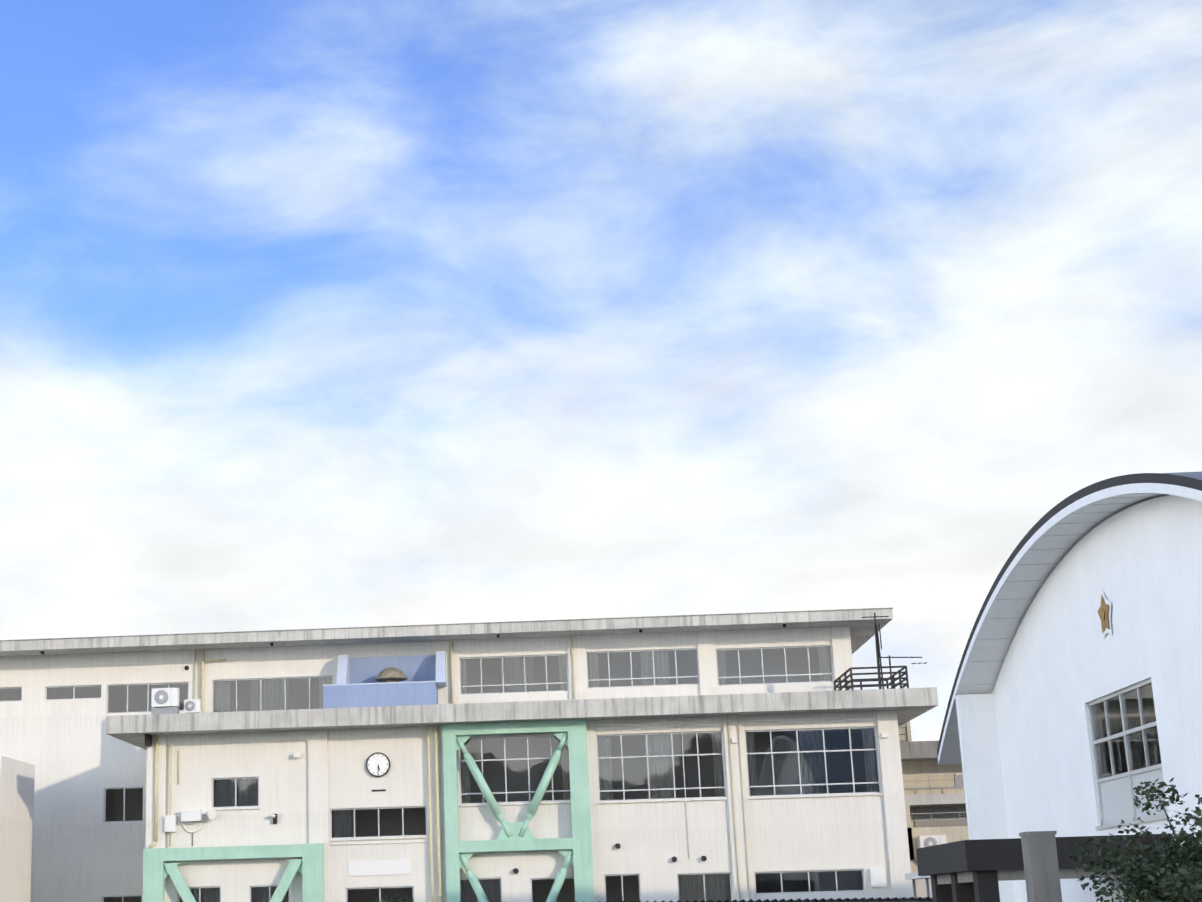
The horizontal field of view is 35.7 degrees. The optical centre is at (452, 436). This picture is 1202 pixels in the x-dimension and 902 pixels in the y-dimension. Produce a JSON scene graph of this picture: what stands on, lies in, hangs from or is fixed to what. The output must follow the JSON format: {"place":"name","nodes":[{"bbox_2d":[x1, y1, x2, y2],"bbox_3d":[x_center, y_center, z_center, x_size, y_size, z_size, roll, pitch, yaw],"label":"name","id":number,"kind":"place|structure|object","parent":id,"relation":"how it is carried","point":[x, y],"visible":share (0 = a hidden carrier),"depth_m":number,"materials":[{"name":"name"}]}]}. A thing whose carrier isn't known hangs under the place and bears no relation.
{"place":"outdoors","nodes":[
{"label":"outdoors","id":0,"kind":"place"},
{"bbox_2d":[0,0,1201,740],"label":"sky","id":1,"kind":"structure","parent":0,"point":[314,314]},
{"bbox_2d":[898,721,968,897],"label":"neighbour building","id":2,"kind":"structure","parent":0,"point":[934,797],"depth_m":61.48,"materials":[{"name":"beige concrete"}]},
{"bbox_2d":[918,835,946,847],"bbox_3d":[15.523,13.399,59.963,0.850,0.950,0.474,-2,-15,3],"label":"ac unit","id":3,"kind":"object","parent":2,"relation":"attached to","point":[927,840],"visible":0.56,"depth_m":59.83,"materials":[{"name":"white plastic"}]},
{"bbox_2d":[955,495,1201,901],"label":"gym walls","id":4,"kind":"structure","parent":0,"point":[1026,750],"depth_m":36.80,"materials":[{"name":"white paint"}]},
{"bbox_2d":[916,834,1170,901],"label":"gym entrance porch","id":5,"kind":"object","parent":4,"relation":"attached to","point":[968,871],"visible":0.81,"depth_m":32.21,"materials":[{"name":"black metal"}]},
{"bbox_2d":[937,471,1201,764],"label":"curved roof","id":6,"kind":"structure","parent":4,"relation":"on","point":[1053,536],"depth_m":38.75,"materials":[{"name":"white metal"}]},
{"bbox_2d":[1096,589,1111,637],"bbox_3d":[12.386,3.353,35.306,0.040,0.941,0.989,-2,-15,3],"label":"star emblem","id":7,"kind":"object","parent":4,"relation":"attached to","point":[1103,610],"visible":1,"depth_m":35.25,"materials":[{"name":"gold metal"}]},
{"bbox_2d":[1088,678,1168,829],"bbox_3d":[12.558,5.989,34.592,0.190,2.470,4.350,-2,-15,3],"label":"window frame","id":8,"kind":"object","parent":4,"relation":"attached to","point":[1143,727],"visible":0.65,"depth_m":34.72,"materials":[{"name":"white metal"}]},
{"bbox_2d":[1092,683,1166,821],"bbox_3d":[12.612,5.952,34.598,0.001,2.400,4.250,-2,-15,3],"label":"window","id":9,"kind":"structure","parent":8,"relation":"in","point":[1116,799],"depth_m":34.87,"materials":[{"name":"glass"}]},
{"bbox_2d":[1100,684,1160,776],"bbox_3d":[13.932,5.656,34.602,2.240,4.900,7.250,-2,-15,3],"label":"gym interior","id":10,"kind":"object","parent":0,"point":[1147,695],"depth_m":38.19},
{"label":"ground","id":11,"kind":"structure","parent":0,"visible":0},
{"bbox_2d":[0,755,34,901],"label":"building wall","id":12,"kind":"structure","parent":11,"relation":"on","point":[17,782],"depth_m":60.89,"materials":[{"name":"white paint"}]},
{"bbox_2d":[375,894,413,901],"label":"clipped shrub","id":13,"kind":"object","parent":11,"relation":"on","point":[395,897],"visible":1,"depth_m":52.82,"materials":[{"name":"green plant"}]},
{"bbox_2d":[0,647,878,901],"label":"room interiors","id":14,"kind":"object","parent":11,"relation":"on","point":[500,780],"depth_m":59.79,"materials":[{"name":"grey"}]},
{"bbox_2d":[0,609,937,901],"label":"school building","id":15,"kind":"structure","parent":11,"relation":"on","point":[82,755],"depth_m":57.78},
{"bbox_2d":[151,688,200,713],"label":"air conditioner units","id":16,"kind":"object","parent":15,"relation":"on","point":[162,698],"visible":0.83,"depth_m":63.99,"materials":[{"name":"white plastic"}]},
{"bbox_2d":[143,720,593,901],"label":"seismic braces","id":17,"kind":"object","parent":15,"relation":"attached to","point":[575,850],"depth_m":56.92,"materials":[{"name":"green metal"}]},
{"bbox_2d":[366,752,389,791],"bbox_3d":[-2.324,10.456,57.754,0.760,1.200,0.112,-2,-15,3],"label":"clock","id":18,"kind":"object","parent":15,"relation":"attached to","point":[377,764],"depth_m":57.77,"materials":[{"name":"white plastic"}]},
{"bbox_2d":[323,651,446,707],"bbox_3d":[-2.369,8.986,65.213,4.270,2.750,1.418,-2,-15,3],"label":"blue tank enclosure","id":19,"kind":"object","parent":15,"relation":"on","point":[356,685],"visible":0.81,"depth_m":64.65,"materials":[{"name":"paint"}]},
{"bbox_2d":[375,667,406,682],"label":"dome","id":20,"kind":"structure","parent":19,"relation":"on","point":[391,674],"depth_m":65.09,"materials":[{"name":"beige"}]},
{"bbox_2d":[0,645,880,901],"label":"window frames","id":21,"kind":"structure","parent":15,"relation":"attached to","point":[621,757],"depth_m":57.62,"materials":[{"name":"silver metal"}]},
{"bbox_2d":[0,647,877,901],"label":"window glass panes","id":22,"kind":"object","parent":21,"relation":"in","point":[488,754],"visible":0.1,"depth_m":57.63,"materials":[{"name":"glass"}]},
{"bbox_2d":[0,607,892,640],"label":"school roof cap","id":23,"kind":"object","parent":15,"relation":"on","point":[447,624],"visible":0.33,"depth_m":64.97,"materials":[{"name":"grey concrete"}]},
{"bbox_2d":[149,635,749,901],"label":"drain pipes","id":24,"kind":"object","parent":15,"relation":"attached to","point":[438,827],"visible":0.88,"depth_m":57.53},
{"bbox_2d":[41,624,887,886],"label":"facade fixtures","id":25,"kind":"object","parent":15,"relation":"attached to","point":[402,866],"visible":0.94,"depth_m":57.12,"materials":[{"name":"white plastic"}]},
{"bbox_2d":[181,647,877,901],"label":"curtains","id":26,"kind":"object","parent":15,"relation":"attached to","point":[658,658],"depth_m":57.78,"materials":[{"name":"white fabric"}]},
{"bbox_2d":[834,666,908,690],"bbox_3d":[14.053,8.571,62.360,1.860,1.180,3.660,-2,-15,3],"label":"roof terrace railing","id":27,"kind":"object","parent":15,"relation":"on","point":[878,679],"visible":0.62,"depth_m":60.73,"materials":[{"name":"black metal"}]},
{"bbox_2d":[862,612,926,688],"bbox_3d":[14.812,7.657,62.847,2.656,3.151,1.260,10,-18,-37],"label":"antenna","id":28,"kind":"object","parent":15,"relation":"on","point":[878,655],"visible":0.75,"depth_m":62.20,"materials":[{"name":"grey metal"}]},
{"bbox_2d":[583,897,932,901],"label":"corrugated roof","id":29,"kind":"structure","parent":11,"relation":"on","point":[910,899],"depth_m":44.28,"materials":[{"name":"metal"}]},
{"bbox_2d":[905,873,930,897],"bbox_3d":[15.051,13.835,52.883,3.600,2.780,2.400,-2,-15,3],"label":"shelter","id":30,"kind":"object","parent":11,"relation":"on","point":[913,876],"visible":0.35,"depth_m":53.12,"materials":[{"name":"white metal"}]},
{"bbox_2d":[1019,831,1061,901],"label":"pillar","id":31,"kind":"structure","parent":11,"relation":"on","point":[1041,866],"depth_m":27.08,"materials":[{"name":"grey concrete"}]},
{"bbox_2d":[1067,778,1201,901],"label":"tree","id":32,"kind":"object","parent":11,"relation":"on","point":[1161,878],"visible":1,"depth_m":27.60,"materials":[{"name":"green plant"}]}
]}

